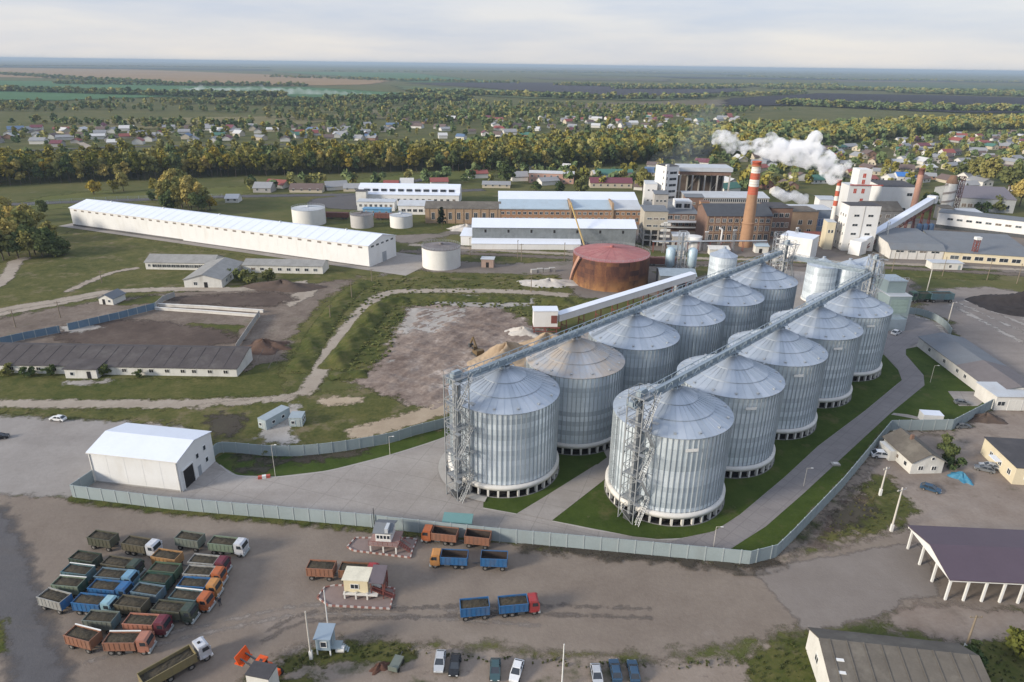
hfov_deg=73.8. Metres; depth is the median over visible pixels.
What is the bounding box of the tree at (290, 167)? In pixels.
[286,159,293,169]
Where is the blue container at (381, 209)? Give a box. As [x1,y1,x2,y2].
[362,207,391,215]
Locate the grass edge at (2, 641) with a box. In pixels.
[0,618,10,652]
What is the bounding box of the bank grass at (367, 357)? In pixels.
[330,293,567,371]
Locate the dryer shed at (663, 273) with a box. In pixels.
[655,267,696,290]
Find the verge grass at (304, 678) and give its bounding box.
[279,673,327,681]
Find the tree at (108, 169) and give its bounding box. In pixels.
[104,161,111,179]
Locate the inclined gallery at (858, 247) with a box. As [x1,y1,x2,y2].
[848,195,938,255]
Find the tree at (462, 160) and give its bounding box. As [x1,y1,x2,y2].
[460,149,467,169]
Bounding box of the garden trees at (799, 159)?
[10,108,1023,192]
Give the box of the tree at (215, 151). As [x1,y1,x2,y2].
[208,146,221,175]
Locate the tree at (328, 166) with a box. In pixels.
[325,156,331,172]
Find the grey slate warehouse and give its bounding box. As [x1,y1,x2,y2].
[806,627,990,681]
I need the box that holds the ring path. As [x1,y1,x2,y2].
[438,448,486,501]
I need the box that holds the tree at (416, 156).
[411,148,421,165]
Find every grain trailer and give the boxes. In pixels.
[36,587,72,614]
[50,574,88,597]
[60,562,96,581]
[63,623,103,653]
[68,550,103,567]
[81,609,122,633]
[86,529,120,551]
[113,594,151,617]
[130,582,166,605]
[138,571,174,590]
[147,561,182,583]
[150,548,187,565]
[174,530,207,551]
[305,559,337,580]
[458,528,491,549]
[459,596,497,621]
[473,550,507,570]
[924,291,954,302]
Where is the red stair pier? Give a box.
[971,236,982,251]
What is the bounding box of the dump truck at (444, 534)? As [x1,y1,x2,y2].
[421,524,458,545]
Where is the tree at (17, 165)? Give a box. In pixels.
[9,158,24,184]
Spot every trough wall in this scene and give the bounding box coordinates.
[154,307,259,316]
[158,303,263,312]
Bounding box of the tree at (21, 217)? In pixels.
[4,208,34,226]
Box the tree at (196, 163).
[194,158,201,173]
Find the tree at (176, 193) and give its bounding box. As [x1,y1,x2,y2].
[169,184,182,207]
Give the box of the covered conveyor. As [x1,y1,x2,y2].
[558,271,696,331]
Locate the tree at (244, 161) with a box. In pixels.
[241,158,250,175]
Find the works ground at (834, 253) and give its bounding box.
[395,216,1023,272]
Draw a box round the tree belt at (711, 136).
[644,112,1023,156]
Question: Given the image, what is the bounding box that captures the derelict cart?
[388,651,403,672]
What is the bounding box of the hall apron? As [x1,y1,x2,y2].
[61,223,422,275]
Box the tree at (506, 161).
[502,156,509,164]
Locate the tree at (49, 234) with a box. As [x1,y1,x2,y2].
[39,226,56,254]
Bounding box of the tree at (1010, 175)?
[996,161,1023,191]
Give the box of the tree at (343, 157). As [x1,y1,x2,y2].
[339,150,346,167]
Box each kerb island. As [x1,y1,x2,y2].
[317,584,394,609]
[347,537,417,558]
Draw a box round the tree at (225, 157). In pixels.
[222,154,229,176]
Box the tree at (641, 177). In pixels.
[635,167,651,191]
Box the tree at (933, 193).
[922,192,939,209]
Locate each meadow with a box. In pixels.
[0,229,418,307]
[0,361,287,400]
[0,387,448,445]
[9,143,319,154]
[63,115,339,128]
[283,106,580,119]
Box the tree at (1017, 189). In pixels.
[1011,179,1023,206]
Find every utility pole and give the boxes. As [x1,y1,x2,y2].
[878,467,889,495]
[889,487,906,531]
[964,615,982,645]
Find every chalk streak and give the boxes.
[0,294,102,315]
[60,325,103,332]
[282,289,317,306]
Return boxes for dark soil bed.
[230,446,373,464]
[232,463,275,473]
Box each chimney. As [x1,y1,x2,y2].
[738,161,761,247]
[830,179,841,220]
[909,168,925,220]
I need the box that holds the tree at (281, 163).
[277,154,289,174]
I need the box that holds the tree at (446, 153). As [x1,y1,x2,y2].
[441,151,449,163]
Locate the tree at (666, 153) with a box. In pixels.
[662,146,671,158]
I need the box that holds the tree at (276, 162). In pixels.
[270,158,278,173]
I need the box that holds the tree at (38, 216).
[24,208,46,226]
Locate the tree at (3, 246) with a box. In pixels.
[0,230,12,260]
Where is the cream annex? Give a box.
[819,219,836,249]
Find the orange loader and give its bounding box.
[234,645,283,675]
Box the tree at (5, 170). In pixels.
[0,156,14,184]
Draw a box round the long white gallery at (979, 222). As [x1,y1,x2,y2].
[935,208,1023,237]
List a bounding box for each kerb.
[220,435,448,477]
[554,521,656,539]
[657,385,895,539]
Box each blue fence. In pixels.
[0,326,59,341]
[67,303,155,329]
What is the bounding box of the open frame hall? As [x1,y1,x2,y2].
[675,164,732,197]
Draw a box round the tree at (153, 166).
[148,157,161,176]
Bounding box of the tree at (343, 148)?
[338,146,346,152]
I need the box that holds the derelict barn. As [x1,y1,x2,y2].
[0,342,277,376]
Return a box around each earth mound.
[240,279,326,292]
[246,338,291,354]
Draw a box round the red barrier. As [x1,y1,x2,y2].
[258,474,269,479]
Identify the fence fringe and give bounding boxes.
[68,496,420,536]
[520,543,785,575]
[776,430,955,563]
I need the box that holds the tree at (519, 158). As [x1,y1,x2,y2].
[512,148,522,170]
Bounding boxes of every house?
[2,133,18,138]
[6,126,23,130]
[18,126,33,132]
[28,137,48,143]
[30,124,43,129]
[31,129,43,134]
[48,132,59,138]
[48,140,65,146]
[55,134,73,139]
[56,127,70,132]
[64,132,83,136]
[70,138,82,142]
[76,126,88,131]
[89,133,105,139]
[93,130,106,135]
[95,126,110,130]
[103,134,118,141]
[106,139,124,144]
[107,127,118,132]
[118,125,133,130]
[118,133,135,138]
[131,137,144,144]
[143,134,156,141]
[177,129,190,133]
[181,132,192,138]
[187,135,199,141]
[205,125,214,129]
[209,127,226,132]
[210,132,225,137]
[222,134,232,140]
[229,128,240,133]
[232,130,244,136]
[249,125,255,130]
[254,128,261,132]
[254,134,267,139]
[266,127,279,131]
[266,179,289,188]
[280,135,290,141]
[294,131,306,137]
[312,130,320,135]
[323,134,333,139]
[324,180,346,190]
[332,131,347,135]
[333,132,340,137]
[353,135,365,140]
[366,135,377,140]
[410,123,424,128]
[429,177,448,183]
[433,124,447,128]
[437,133,447,138]
[439,127,450,130]
[455,133,466,139]
[467,129,475,133]
[468,170,488,178]
[493,125,506,130]
[493,131,502,136]
[502,129,516,134]
[510,171,528,180]
[511,123,522,127]
[527,126,540,130]
[532,306,559,334]
[535,176,559,185]
[563,119,574,123]
[584,120,594,123]
[591,116,602,120]
[591,123,600,127]
[618,122,631,127]
[628,120,638,123]
[633,181,641,189]
[646,161,659,166]
[663,114,672,117]
[693,118,703,121]
[695,158,709,163]
[713,117,723,120]
[723,182,741,190]
[724,176,736,182]
[733,154,748,161]
[747,164,768,171]
[750,153,767,158]
[751,159,766,164]
[757,157,776,163]
[759,181,773,189]
[769,184,792,194]
[778,179,798,188]
[787,171,805,180]
[793,148,806,153]
[805,151,819,156]
[810,174,828,183]
[817,146,832,151]
[818,162,837,170]
[819,170,839,178]
[829,153,842,159]
[833,144,847,149]
[839,160,855,166]
[841,166,852,172]
[843,169,852,177]
[845,143,856,148]
[849,151,868,158]
[851,145,867,150]
[858,163,878,168]
[862,149,876,156]
[867,158,883,165]
[871,175,878,179]
[872,168,890,174]
[878,428,947,473]
[880,173,895,179]
[890,159,910,165]
[896,164,915,171]
[913,143,930,146]
[914,156,933,164]
[915,147,932,151]
[915,164,937,171]
[916,174,931,182]
[925,172,936,179]
[932,154,946,160]
[935,173,961,182]
[937,158,953,162]
[938,149,955,155]
[941,162,958,169]
[947,136,963,142]
[947,153,953,158]
[954,148,961,154]
[954,158,970,161]
[957,172,980,179]
[958,180,979,185]
[967,137,974,141]
[967,147,987,151]
[967,176,994,185]
[977,140,990,143]
[984,143,999,149]
[989,136,1007,141]
[998,142,1013,148]
[1001,157,1016,164]
[1011,155,1023,160]
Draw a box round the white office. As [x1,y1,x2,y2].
[356,198,396,210]
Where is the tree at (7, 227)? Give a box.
[0,218,17,255]
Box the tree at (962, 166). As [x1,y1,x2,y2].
[957,158,969,172]
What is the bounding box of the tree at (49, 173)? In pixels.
[43,165,53,182]
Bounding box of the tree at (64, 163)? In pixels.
[59,153,75,182]
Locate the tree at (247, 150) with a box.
[244,146,251,171]
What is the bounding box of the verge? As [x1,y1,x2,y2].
[241,635,796,681]
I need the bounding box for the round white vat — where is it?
[684,234,702,250]
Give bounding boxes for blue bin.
[916,223,922,229]
[921,223,928,231]
[928,223,934,229]
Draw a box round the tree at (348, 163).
[345,154,352,172]
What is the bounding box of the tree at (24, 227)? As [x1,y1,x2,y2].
[16,223,41,254]
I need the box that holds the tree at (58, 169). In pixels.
[52,160,63,181]
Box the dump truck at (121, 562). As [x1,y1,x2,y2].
[100,555,145,575]
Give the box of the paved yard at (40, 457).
[0,415,186,497]
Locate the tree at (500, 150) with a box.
[498,148,504,161]
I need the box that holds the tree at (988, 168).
[979,155,1003,178]
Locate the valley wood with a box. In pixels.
[0,94,878,126]
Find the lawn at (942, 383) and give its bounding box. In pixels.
[906,347,983,409]
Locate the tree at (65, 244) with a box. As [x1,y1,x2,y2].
[58,239,70,254]
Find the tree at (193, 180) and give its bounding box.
[190,176,197,187]
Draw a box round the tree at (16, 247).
[3,232,23,257]
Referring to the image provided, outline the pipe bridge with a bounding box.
[652,240,766,251]
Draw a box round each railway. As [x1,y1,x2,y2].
[398,249,1023,276]
[409,243,1023,270]
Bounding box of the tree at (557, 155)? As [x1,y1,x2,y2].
[554,150,563,163]
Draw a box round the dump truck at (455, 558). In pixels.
[429,548,468,569]
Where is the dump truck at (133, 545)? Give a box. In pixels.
[121,535,162,558]
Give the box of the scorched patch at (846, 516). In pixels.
[829,500,880,528]
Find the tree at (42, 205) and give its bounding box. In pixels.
[35,200,47,211]
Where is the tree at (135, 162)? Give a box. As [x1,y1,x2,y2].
[128,151,141,179]
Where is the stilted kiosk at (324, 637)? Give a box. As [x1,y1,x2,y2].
[313,623,349,655]
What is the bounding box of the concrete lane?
[756,542,938,631]
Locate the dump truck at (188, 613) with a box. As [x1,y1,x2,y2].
[150,599,200,624]
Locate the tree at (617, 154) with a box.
[615,152,620,162]
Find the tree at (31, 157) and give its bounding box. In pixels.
[26,154,36,178]
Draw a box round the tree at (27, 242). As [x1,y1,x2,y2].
[14,230,34,257]
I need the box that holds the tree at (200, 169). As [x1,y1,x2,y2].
[196,161,204,174]
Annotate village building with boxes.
[224,194,241,202]
[252,182,276,192]
[288,183,325,192]
[343,183,359,191]
[383,180,398,182]
[400,178,413,182]
[482,181,510,187]
[529,170,574,183]
[588,177,632,187]
[597,169,632,176]
[645,167,655,175]
[894,172,915,180]
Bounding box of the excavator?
[468,337,483,356]
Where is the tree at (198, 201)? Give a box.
[187,192,207,211]
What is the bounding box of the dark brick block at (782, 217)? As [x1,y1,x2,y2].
[760,202,792,238]
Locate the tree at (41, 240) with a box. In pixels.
[30,233,49,257]
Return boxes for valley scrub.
[234,103,739,123]
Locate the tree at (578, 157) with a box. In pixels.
[576,153,580,162]
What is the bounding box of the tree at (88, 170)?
[83,163,94,177]
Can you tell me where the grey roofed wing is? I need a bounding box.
[242,258,328,273]
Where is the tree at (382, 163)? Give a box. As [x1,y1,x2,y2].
[377,158,386,171]
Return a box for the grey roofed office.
[397,200,433,214]
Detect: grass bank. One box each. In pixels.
[280,280,380,373]
[317,296,408,370]
[324,370,367,381]
[409,294,530,303]
[539,296,609,308]
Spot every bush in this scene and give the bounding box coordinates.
[0,362,13,375]
[18,366,36,377]
[40,364,54,375]
[53,236,62,246]
[85,180,101,193]
[98,363,111,375]
[107,180,118,192]
[131,369,141,377]
[146,190,156,200]
[148,177,156,188]
[206,195,217,209]
[232,268,242,280]
[238,269,257,282]
[261,268,275,281]
[530,181,541,190]
[555,180,564,190]
[936,443,960,460]
[939,432,955,445]
[944,457,967,470]
[964,639,982,648]
[969,647,988,667]
[974,201,992,212]
[992,195,1006,210]
[1005,625,1023,658]
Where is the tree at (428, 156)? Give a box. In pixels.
[424,147,431,169]
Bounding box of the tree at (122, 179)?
[113,172,128,191]
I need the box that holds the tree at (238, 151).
[235,147,242,172]
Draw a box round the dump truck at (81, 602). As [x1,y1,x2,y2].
[70,592,119,615]
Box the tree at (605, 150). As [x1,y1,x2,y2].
[603,147,610,164]
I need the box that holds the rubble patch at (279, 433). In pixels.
[254,404,302,445]
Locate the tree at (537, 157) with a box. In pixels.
[532,153,541,164]
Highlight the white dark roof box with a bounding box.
[244,660,278,681]
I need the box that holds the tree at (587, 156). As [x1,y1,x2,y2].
[583,151,592,166]
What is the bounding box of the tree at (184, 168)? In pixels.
[178,159,187,171]
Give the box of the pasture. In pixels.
[12,171,492,211]
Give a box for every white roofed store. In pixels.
[471,218,636,249]
[498,191,640,224]
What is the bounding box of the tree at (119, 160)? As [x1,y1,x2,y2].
[116,158,125,167]
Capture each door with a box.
[198,464,201,475]
[382,251,386,260]
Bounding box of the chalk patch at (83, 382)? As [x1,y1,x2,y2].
[63,379,113,385]
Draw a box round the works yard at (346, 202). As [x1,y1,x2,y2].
[308,194,356,209]
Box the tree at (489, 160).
[485,157,495,170]
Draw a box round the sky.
[0,0,1023,71]
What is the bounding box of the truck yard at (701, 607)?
[0,493,1023,681]
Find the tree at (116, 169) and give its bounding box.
[113,164,121,173]
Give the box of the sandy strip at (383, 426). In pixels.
[345,399,448,438]
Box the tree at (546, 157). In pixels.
[540,150,549,163]
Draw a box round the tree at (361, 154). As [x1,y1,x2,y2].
[358,150,364,172]
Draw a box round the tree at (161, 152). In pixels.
[157,149,169,168]
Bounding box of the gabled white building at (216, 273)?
[183,257,242,287]
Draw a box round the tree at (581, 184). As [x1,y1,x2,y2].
[573,175,588,191]
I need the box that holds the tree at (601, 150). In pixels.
[597,147,603,160]
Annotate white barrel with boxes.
[335,645,344,652]
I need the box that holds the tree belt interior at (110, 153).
[0,135,678,179]
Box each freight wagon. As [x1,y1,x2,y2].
[325,211,349,218]
[374,212,391,219]
[649,256,676,265]
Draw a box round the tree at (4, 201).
[0,196,13,209]
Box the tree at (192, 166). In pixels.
[187,153,195,176]
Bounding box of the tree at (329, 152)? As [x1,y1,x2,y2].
[326,148,332,172]
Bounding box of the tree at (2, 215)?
[0,205,5,218]
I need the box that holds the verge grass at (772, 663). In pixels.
[738,630,816,681]
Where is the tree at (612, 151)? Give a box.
[609,144,617,165]
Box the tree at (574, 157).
[569,151,578,161]
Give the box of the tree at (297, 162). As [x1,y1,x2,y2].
[292,149,301,174]
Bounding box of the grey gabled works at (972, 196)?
[934,185,1016,212]
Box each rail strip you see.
[949,304,1023,344]
[959,303,1023,332]
[964,300,1023,324]
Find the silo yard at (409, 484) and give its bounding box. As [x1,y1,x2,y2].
[89,269,974,542]
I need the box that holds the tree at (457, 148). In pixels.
[454,144,462,170]
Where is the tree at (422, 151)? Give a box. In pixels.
[418,147,426,168]
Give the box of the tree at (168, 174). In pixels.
[163,168,176,182]
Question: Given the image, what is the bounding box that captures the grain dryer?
[665,230,697,269]
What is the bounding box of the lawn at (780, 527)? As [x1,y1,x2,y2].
[731,385,970,550]
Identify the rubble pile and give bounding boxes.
[447,224,471,231]
[504,326,538,337]
[516,278,577,287]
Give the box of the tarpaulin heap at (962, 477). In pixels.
[947,471,973,485]
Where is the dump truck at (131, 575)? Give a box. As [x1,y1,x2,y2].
[93,567,139,586]
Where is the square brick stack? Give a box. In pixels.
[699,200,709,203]
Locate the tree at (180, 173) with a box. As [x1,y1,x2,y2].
[173,169,186,204]
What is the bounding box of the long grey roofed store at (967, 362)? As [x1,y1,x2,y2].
[917,332,1023,389]
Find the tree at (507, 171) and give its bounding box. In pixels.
[498,163,516,180]
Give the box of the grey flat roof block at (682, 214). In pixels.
[667,198,696,230]
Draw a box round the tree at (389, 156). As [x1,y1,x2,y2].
[384,146,395,168]
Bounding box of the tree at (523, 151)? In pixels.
[520,148,525,163]
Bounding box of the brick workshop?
[424,201,500,223]
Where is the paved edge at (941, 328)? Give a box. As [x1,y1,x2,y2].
[914,316,945,332]
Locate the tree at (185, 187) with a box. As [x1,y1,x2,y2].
[179,180,191,209]
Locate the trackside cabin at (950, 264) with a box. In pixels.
[925,259,964,269]
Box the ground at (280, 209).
[0,59,1023,664]
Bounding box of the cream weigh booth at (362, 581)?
[341,564,395,599]
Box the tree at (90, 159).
[84,152,97,180]
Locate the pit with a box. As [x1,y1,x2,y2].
[343,303,558,409]
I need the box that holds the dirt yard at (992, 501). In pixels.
[794,410,1023,555]
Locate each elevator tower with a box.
[443,365,475,502]
[617,383,662,526]
[774,238,799,277]
[861,253,887,297]
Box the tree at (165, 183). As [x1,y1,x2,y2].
[161,179,171,193]
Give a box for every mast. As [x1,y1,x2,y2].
[323,590,327,622]
[662,222,667,252]
[703,231,708,250]
[731,229,736,252]
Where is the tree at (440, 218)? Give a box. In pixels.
[437,207,447,223]
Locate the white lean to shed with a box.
[460,227,471,245]
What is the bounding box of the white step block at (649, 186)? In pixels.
[642,180,657,204]
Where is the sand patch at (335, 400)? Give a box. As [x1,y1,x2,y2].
[317,395,364,405]
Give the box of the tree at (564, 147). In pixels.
[560,142,568,161]
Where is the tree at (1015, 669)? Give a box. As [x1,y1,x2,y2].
[961,636,1023,681]
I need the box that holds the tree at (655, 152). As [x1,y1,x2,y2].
[652,149,657,160]
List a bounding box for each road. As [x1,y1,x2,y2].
[0,507,75,681]
[8,189,484,205]
[32,144,285,150]
[78,142,89,147]
[667,315,945,548]
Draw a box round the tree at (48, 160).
[44,157,53,180]
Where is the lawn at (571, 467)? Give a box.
[483,451,606,513]
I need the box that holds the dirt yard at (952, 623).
[885,599,1023,644]
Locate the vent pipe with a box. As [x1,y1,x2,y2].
[717,227,722,244]
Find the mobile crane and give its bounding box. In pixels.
[570,203,584,244]
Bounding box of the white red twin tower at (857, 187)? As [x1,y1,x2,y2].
[836,167,882,215]
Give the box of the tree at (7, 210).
[1,206,20,218]
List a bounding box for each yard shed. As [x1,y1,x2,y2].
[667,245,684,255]
[707,245,730,254]
[753,242,769,252]
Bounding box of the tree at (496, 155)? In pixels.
[493,150,501,162]
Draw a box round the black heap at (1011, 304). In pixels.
[964,291,1023,316]
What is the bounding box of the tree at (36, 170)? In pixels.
[31,164,43,183]
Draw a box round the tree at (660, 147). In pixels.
[657,143,663,157]
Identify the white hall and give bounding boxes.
[69,199,395,266]
[358,183,461,204]
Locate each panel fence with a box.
[70,399,993,564]
[213,416,449,455]
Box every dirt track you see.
[0,257,29,286]
[0,280,307,312]
[0,288,570,408]
[64,267,138,291]
[146,397,272,423]
[283,395,304,402]
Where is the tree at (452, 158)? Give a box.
[447,150,458,164]
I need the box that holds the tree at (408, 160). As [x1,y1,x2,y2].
[405,149,412,164]
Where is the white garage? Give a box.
[974,381,1023,410]
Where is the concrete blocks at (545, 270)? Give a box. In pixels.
[531,267,555,272]
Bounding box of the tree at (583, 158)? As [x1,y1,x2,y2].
[580,150,587,161]
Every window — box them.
[320,641,326,647]
[350,584,358,588]
[364,188,453,191]
[675,203,681,207]
[814,652,818,665]
[950,255,958,258]
[962,256,971,259]
[974,257,983,260]
[986,257,995,261]
[997,401,1005,405]
[999,258,1008,262]
[1011,259,1020,263]
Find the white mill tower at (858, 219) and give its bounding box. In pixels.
[833,202,881,250]
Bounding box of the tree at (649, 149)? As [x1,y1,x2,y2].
[644,146,653,156]
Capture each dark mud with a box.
[54,319,245,345]
[166,291,299,306]
[809,493,868,548]
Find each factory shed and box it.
[652,190,668,207]
[670,232,689,244]
[683,193,704,210]
[803,231,820,243]
[814,195,833,208]
[887,218,911,227]
[933,204,954,218]
[953,208,982,212]
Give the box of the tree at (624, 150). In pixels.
[622,148,627,160]
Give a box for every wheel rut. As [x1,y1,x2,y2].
[88,612,540,661]
[155,603,537,636]
[261,612,651,640]
[267,603,650,630]
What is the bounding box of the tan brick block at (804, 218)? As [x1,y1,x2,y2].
[789,206,819,232]
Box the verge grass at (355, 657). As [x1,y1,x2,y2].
[275,639,417,673]
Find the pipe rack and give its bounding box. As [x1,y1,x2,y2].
[769,232,787,267]
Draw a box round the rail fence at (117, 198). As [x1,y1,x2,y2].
[27,194,221,205]
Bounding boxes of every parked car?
[0,432,9,438]
[49,414,66,421]
[433,649,445,672]
[448,653,461,676]
[489,658,500,681]
[509,658,524,681]
[590,663,602,681]
[608,659,622,681]
[626,659,640,681]
[870,449,887,458]
[891,329,901,335]
[920,482,941,493]
[953,399,971,405]
[956,422,971,428]
[974,464,995,473]
[978,461,999,470]
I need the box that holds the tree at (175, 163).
[169,155,182,170]
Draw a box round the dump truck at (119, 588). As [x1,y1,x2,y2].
[86,578,133,596]
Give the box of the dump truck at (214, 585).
[176,576,223,597]
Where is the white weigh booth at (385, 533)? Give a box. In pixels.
[368,519,410,553]
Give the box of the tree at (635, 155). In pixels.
[632,151,639,160]
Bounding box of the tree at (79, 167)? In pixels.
[74,162,83,181]
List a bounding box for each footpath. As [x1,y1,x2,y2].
[519,462,608,519]
[891,413,919,419]
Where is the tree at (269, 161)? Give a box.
[267,156,272,173]
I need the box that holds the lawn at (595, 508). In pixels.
[552,355,901,538]
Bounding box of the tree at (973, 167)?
[966,156,984,175]
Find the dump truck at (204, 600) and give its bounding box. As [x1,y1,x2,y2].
[167,587,215,612]
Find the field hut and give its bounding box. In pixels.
[98,288,125,304]
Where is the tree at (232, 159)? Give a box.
[228,155,240,176]
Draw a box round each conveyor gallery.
[446,248,784,384]
[626,270,873,408]
[789,253,868,273]
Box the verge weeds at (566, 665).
[283,482,1022,681]
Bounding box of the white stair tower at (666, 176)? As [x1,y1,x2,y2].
[655,163,678,201]
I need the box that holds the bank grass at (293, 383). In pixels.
[276,271,574,393]
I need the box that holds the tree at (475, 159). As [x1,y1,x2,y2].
[471,148,478,163]
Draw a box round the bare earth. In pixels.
[0,276,360,371]
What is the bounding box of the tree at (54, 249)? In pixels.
[45,243,63,256]
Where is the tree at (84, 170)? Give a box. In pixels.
[80,160,89,177]
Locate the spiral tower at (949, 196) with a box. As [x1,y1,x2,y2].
[940,175,966,207]
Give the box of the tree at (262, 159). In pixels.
[259,154,268,175]
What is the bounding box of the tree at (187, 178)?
[179,175,193,209]
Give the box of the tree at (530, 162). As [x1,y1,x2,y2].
[527,154,533,164]
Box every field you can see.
[0,63,241,67]
[0,66,270,70]
[0,68,385,85]
[0,80,398,100]
[271,71,493,82]
[283,65,521,68]
[391,85,697,100]
[416,67,652,70]
[418,82,744,95]
[523,77,672,80]
[542,71,745,74]
[564,99,728,108]
[574,74,910,78]
[653,76,1023,82]
[720,93,1023,112]
[763,82,1023,90]
[832,80,950,82]
[846,85,1023,88]
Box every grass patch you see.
[118,295,160,305]
[185,323,243,335]
[350,221,455,234]
[460,250,571,263]
[653,265,707,276]
[817,474,922,542]
[883,264,999,279]
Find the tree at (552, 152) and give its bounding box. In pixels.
[550,149,555,158]
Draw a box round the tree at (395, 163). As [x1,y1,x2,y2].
[392,154,399,170]
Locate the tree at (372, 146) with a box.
[368,142,375,170]
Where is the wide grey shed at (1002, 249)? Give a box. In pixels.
[923,230,1023,265]
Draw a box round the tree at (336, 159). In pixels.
[331,147,342,170]
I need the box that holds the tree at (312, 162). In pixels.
[306,151,316,168]
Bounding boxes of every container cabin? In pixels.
[257,405,289,429]
[288,411,305,426]
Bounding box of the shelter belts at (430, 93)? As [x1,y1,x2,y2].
[0,64,1023,110]
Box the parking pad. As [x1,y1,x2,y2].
[948,391,981,405]
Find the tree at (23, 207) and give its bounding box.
[17,202,31,211]
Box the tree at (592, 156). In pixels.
[589,152,596,167]
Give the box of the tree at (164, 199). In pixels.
[158,189,175,207]
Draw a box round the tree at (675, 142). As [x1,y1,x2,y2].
[671,138,677,154]
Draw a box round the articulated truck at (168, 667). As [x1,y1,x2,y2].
[136,636,212,681]
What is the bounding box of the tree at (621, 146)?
[619,144,624,160]
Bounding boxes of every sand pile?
[467,341,529,370]
[519,332,557,346]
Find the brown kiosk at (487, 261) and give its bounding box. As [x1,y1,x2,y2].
[481,256,494,267]
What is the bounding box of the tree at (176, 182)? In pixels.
[167,176,182,207]
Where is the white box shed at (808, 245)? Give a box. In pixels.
[778,231,819,258]
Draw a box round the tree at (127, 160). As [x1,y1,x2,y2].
[124,157,132,178]
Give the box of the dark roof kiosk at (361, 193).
[356,189,368,204]
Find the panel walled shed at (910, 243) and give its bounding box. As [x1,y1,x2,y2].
[873,228,945,259]
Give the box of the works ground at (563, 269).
[379,243,922,307]
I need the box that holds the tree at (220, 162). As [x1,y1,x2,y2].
[216,156,223,176]
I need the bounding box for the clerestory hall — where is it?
[680,191,768,202]
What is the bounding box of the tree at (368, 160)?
[363,147,373,171]
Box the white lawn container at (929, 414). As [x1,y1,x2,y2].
[918,409,943,419]
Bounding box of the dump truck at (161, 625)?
[122,612,173,637]
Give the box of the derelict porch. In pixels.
[62,358,106,378]
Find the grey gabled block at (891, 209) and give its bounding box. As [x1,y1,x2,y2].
[859,201,903,226]
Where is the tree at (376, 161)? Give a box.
[373,157,381,167]
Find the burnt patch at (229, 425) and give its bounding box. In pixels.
[202,410,248,437]
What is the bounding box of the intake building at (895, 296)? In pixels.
[875,274,912,330]
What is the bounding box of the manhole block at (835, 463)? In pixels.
[830,462,840,465]
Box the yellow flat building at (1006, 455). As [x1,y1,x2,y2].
[980,437,1023,484]
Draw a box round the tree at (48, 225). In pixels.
[37,220,57,235]
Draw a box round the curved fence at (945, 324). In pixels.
[909,308,951,333]
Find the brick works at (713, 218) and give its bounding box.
[695,203,773,242]
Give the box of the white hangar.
[86,423,214,491]
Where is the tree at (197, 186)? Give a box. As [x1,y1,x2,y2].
[191,182,206,210]
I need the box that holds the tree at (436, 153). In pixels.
[434,150,442,169]
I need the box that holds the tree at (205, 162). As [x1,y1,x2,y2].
[199,155,212,175]
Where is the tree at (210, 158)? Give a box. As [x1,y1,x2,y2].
[205,152,215,173]
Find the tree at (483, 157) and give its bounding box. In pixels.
[478,145,487,162]
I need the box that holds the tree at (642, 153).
[639,150,646,159]
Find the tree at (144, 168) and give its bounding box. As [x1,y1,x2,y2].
[138,154,148,179]
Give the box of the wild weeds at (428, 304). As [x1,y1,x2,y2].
[297,275,576,371]
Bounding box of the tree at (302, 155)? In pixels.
[298,152,306,169]
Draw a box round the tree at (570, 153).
[563,147,574,162]
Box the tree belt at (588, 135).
[440,124,693,157]
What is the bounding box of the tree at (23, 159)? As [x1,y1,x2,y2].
[19,155,32,183]
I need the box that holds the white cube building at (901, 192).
[869,180,914,211]
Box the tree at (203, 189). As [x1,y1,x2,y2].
[198,186,210,211]
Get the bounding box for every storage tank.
[291,203,325,225]
[350,210,373,228]
[389,211,412,228]
[421,239,460,270]
[570,241,650,291]
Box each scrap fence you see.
[155,292,174,306]
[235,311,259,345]
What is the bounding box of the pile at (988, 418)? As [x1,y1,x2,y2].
[967,412,1007,424]
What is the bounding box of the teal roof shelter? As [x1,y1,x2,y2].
[442,512,473,524]
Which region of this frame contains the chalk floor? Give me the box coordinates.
[397,308,466,333]
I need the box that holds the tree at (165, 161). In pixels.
[161,156,169,168]
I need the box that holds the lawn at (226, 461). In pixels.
[215,427,449,475]
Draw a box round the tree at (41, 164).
[38,162,46,180]
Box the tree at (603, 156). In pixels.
[600,153,606,163]
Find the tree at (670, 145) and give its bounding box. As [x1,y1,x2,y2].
[668,142,672,155]
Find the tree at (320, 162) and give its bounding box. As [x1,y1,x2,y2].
[314,154,324,172]
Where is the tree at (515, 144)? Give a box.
[509,142,516,167]
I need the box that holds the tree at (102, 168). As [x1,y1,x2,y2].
[97,163,108,180]
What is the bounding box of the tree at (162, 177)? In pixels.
[157,174,166,181]
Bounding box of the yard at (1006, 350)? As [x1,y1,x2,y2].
[916,286,1023,376]
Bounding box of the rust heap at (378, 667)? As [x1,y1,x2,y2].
[369,661,389,674]
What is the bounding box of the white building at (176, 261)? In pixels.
[143,254,223,269]
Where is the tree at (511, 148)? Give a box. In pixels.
[507,144,514,165]
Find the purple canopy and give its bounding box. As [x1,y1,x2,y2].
[906,525,1023,603]
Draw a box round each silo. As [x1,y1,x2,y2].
[446,364,559,497]
[524,336,624,455]
[588,313,679,390]
[604,383,733,526]
[640,293,725,375]
[677,353,784,478]
[689,276,764,351]
[707,246,737,277]
[727,326,827,439]
[730,262,797,328]
[770,305,863,407]
[800,256,837,300]
[805,287,892,381]
[835,258,864,290]
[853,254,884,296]
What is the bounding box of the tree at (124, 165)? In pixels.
[120,161,131,178]
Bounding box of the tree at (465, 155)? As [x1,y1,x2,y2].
[460,151,471,164]
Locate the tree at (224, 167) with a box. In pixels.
[219,154,229,174]
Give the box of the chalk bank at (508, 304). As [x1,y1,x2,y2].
[435,294,532,308]

